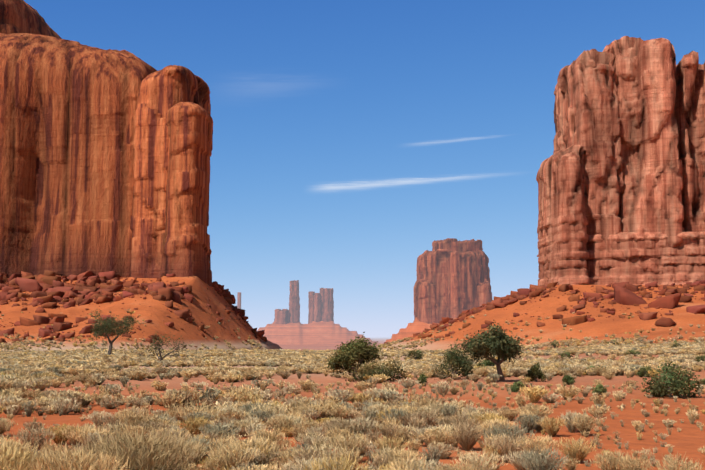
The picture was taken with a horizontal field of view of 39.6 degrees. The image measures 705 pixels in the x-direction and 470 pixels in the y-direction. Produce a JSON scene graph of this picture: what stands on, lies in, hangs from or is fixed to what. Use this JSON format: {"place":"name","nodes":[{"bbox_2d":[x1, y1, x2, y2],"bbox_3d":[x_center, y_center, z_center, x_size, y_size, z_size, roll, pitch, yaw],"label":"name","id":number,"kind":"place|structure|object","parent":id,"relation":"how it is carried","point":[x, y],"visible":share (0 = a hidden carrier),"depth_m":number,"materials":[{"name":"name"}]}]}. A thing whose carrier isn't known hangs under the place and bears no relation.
{"place":"outdoors","nodes":[
{"label":"outdoors","id":0,"kind":"place"},
{"bbox_2d":[0,276,704,469],"bbox_3d":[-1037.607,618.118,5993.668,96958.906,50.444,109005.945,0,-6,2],"label":"ground","id":1,"kind":"structure","parent":0,"point":[689,439],"depth_m":211.35,"materials":[{"name":"orange sand"}]},
{"bbox_2d":[0,426,206,469],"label":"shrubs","id":2,"kind":"object","parent":1,"relation":"on","point":[118,458],"visible":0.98,"depth_m":16.19,"materials":[{"name":"beige plant"}]},
{"bbox_2d":[0,0,212,286],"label":"rock butte","id":3,"kind":"object","parent":1,"relation":"on","point":[105,155],"visible":0.67,"depth_m":306.68,"materials":[{"name":"orange stone"}]},
{"bbox_2d":[89,309,135,354],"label":"juniper tree","id":4,"kind":"object","parent":1,"relation":"on","point":[99,329],"visible":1,"depth_m":123.29,"materials":[{"name":"green plant"}]},
{"bbox_2d":[0,270,267,348],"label":"talus rocks","id":5,"kind":"object","parent":1,"relation":"on","point":[48,289],"visible":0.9,"depth_m":265.37,"materials":[{"name":"brown stone"}]},
{"bbox_2d":[141,331,186,360],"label":"shrub","id":6,"kind":"object","parent":1,"relation":"on","point":[153,344],"visible":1,"depth_m":94.20,"materials":[{"name":"brown plant"}]},
{"bbox_2d":[237,280,333,323],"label":"rock spires","id":7,"kind":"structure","parent":1,"relation":"on","point":[321,306],"depth_m":2008.38,"materials":[{"name":"brown stone"}]},
{"bbox_2d":[0,341,704,374],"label":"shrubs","id":8,"kind":"object","parent":1,"relation":"on","point":[685,355],"visible":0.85,"depth_m":99.70,"materials":[{"name":"beige plant"}]},
{"bbox_2d":[0,381,704,469],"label":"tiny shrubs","id":9,"kind":"object","parent":1,"relation":"on","point":[660,401],"visible":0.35,"depth_m":36.70,"materials":[{"name":"plant"}]},
{"bbox_2d":[0,308,704,353],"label":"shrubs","id":10,"kind":"object","parent":1,"relation":"on","point":[531,347],"visible":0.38,"depth_m":186.10,"materials":[{"name":"plant"}]},
{"bbox_2d":[0,400,704,469],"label":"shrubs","id":11,"kind":"object","parent":1,"relation":"on","point":[220,431],"visible":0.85,"depth_m":22.79,"materials":[{"name":"beige plant"}]},
{"bbox_2d":[0,363,704,427],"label":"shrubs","id":12,"kind":"object","parent":1,"relation":"on","point":[14,402],"visible":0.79,"depth_m":44.84,"materials":[{"name":"plant"}]},
{"bbox_2d":[325,332,382,376],"bbox_3d":[0.104,7.662,61.554,3.642,3.144,3.908,0,-6,2],"label":"bush","id":13,"kind":"object","parent":1,"relation":"on","point":[350,354],"visible":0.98,"depth_m":61.05,"materials":[{"name":"green plant"}]},
{"bbox_2d":[345,357,410,381],"bbox_3d":[1.439,8.153,58.400,3.567,1.981,3.152,-4,-7,31],"label":"shrub","id":14,"kind":"object","parent":1,"relation":"on","point":[369,370],"visible":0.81,"depth_m":58.07,"materials":[{"name":"green plant"}]},
{"bbox_2d":[407,345,422,359],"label":"shrub","id":15,"kind":"object","parent":1,"relation":"on","point":[413,353],"visible":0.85,"depth_m":114.78,"materials":[{"name":"green plant"}]},
{"bbox_2d":[417,372,427,384],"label":"shrub","id":16,"kind":"object","parent":1,"relation":"on","point":[423,378],"visible":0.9,"depth_m":54.27,"materials":[{"name":"green plant"}]},
{"bbox_2d":[414,238,491,323],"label":"butte","id":17,"kind":"object","parent":1,"relation":"on","point":[453,278],"visible":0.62,"depth_m":898.60,"materials":[{"name":"brown stone"}]},
{"bbox_2d":[431,338,477,379],"bbox_3d":[6.196,7.830,60.849,3.145,2.837,3.040,0,-6,2],"label":"shrub","id":18,"kind":"object","parent":1,"relation":"on","point":[456,362],"visible":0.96,"depth_m":60.53,"materials":[{"name":"green plant"}]},
{"bbox_2d":[476,360,495,366],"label":"shrub","id":19,"kind":"object","parent":1,"relation":"on","point":[487,363],"visible":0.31,"depth_m":70.43,"materials":[{"name":"green plant"}]},
{"bbox_2d":[458,320,523,381],"bbox_3d":[8.216,6.890,57.461,3.932,3.806,3.358,0,-6,2],"label":"juniper tree","id":20,"kind":"object","parent":1,"relation":"on","point":[504,347],"visible":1,"depth_m":56.93,"materials":[{"name":"green plant"}]},
{"bbox_2d":[507,381,523,391],"bbox_3d":[7.925,7.313,47.261,0.881,0.725,0.970,0,-6,2],"label":"shrub","id":21,"kind":"object","parent":1,"relation":"on","point":[516,386],"visible":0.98,"depth_m":47.15,"materials":[{"name":"green plant"}]},
{"bbox_2d":[523,362,546,381],"bbox_3d":[10.873,8.193,58.151,1.332,1.364,1.157,-5,-8,40],"label":"shrub","id":22,"kind":"object","parent":1,"relation":"on","point":[535,373],"visible":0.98,"depth_m":58.04,"materials":[{"name":"green plant"}]},
{"bbox_2d":[384,280,704,343],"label":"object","id":23,"kind":"object","parent":1,"relation":"on","point":[622,293],"visible":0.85,"depth_m":274.46,"materials":[{"name":"brown stone"}]},
{"bbox_2d":[551,341,558,347],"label":"shrub","id":24,"kind":"object","parent":1,"relation":"on","point":[554,343],"visible":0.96,"depth_m":168.96,"materials":[{"name":"beige plant"}]},
{"bbox_2d":[559,350,572,358],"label":"shrub","id":25,"kind":"object","parent":1,"relation":"on","point":[567,354],"visible":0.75,"depth_m":111.25,"materials":[{"name":"beige plant"}]},
{"bbox_2d":[561,374,574,384],"bbox_3d":[11.938,8.021,54.117,0.788,0.692,0.967,-2,-6,17],"label":"shrub","id":26,"kind":"object","parent":1,"relation":"on","point":[568,379],"visible":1,"depth_m":53.95,"materials":[{"name":"green plant"}]},
{"bbox_2d":[591,384,606,394],"bbox_3d":[11.281,7.066,44.737,0.727,0.651,0.645,0,-6,2],"label":"shrub","id":27,"kind":"object","parent":1,"relation":"on","point":[600,389],"visible":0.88,"depth_m":44.62,"materials":[{"name":"green plant"}]},
{"bbox_2d":[603,338,618,344],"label":"shrub","id":28,"kind":"object","parent":1,"relation":"on","point":[614,341],"visible":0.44,"depth_m":160.40,"materials":[{"name":"beige plant"}]},
{"bbox_2d":[536,36,704,285],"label":"butte","id":29,"kind":"object","parent":1,"relation":"on","point":[620,178],"visible":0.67,"depth_m":305.58,"materials":[{"name":"brown stone"}]},
{"bbox_2d":[623,349,640,356],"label":"shrub","id":30,"kind":"object","parent":1,"relation":"on","point":[634,353],"visible":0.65,"depth_m":118.09,"materials":[{"name":"beige plant"}]},
{"bbox_2d":[636,364,651,377],"bbox_3d":[19.198,8.912,63.948,1.321,0.963,1.048,-2,-6,18],"label":"shrub","id":31,"kind":"object","parent":1,"relation":"on","point":[642,371],"visible":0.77,"depth_m":63.89,"materials":[{"name":"green plant"}]},
{"bbox_2d":[638,360,704,398],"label":"shrub","id":32,"kind":"object","parent":1,"relation":"on","point":[673,377],"visible":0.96,"depth_m":42.71,"materials":[{"name":"green plant"}]},
{"bbox_2d":[670,341,681,347],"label":"shrub","id":33,"kind":"object","parent":1,"relation":"on","point":[675,344],"visible":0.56,"depth_m":133.71,"materials":[{"name":"beige plant"}]},
{"bbox_2d":[695,354,704,361],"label":"shrub","id":34,"kind":"object","parent":1,"relation":"on","point":[701,358],"visible":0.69,"depth_m":88.89,"materials":[{"name":"beige plant"}]},
{"bbox_2d":[24,0,704,337],"label":"sky","id":35,"kind":"structure","parent":0,"point":[351,138],"materials":[{"name":"blue"}]}
]}

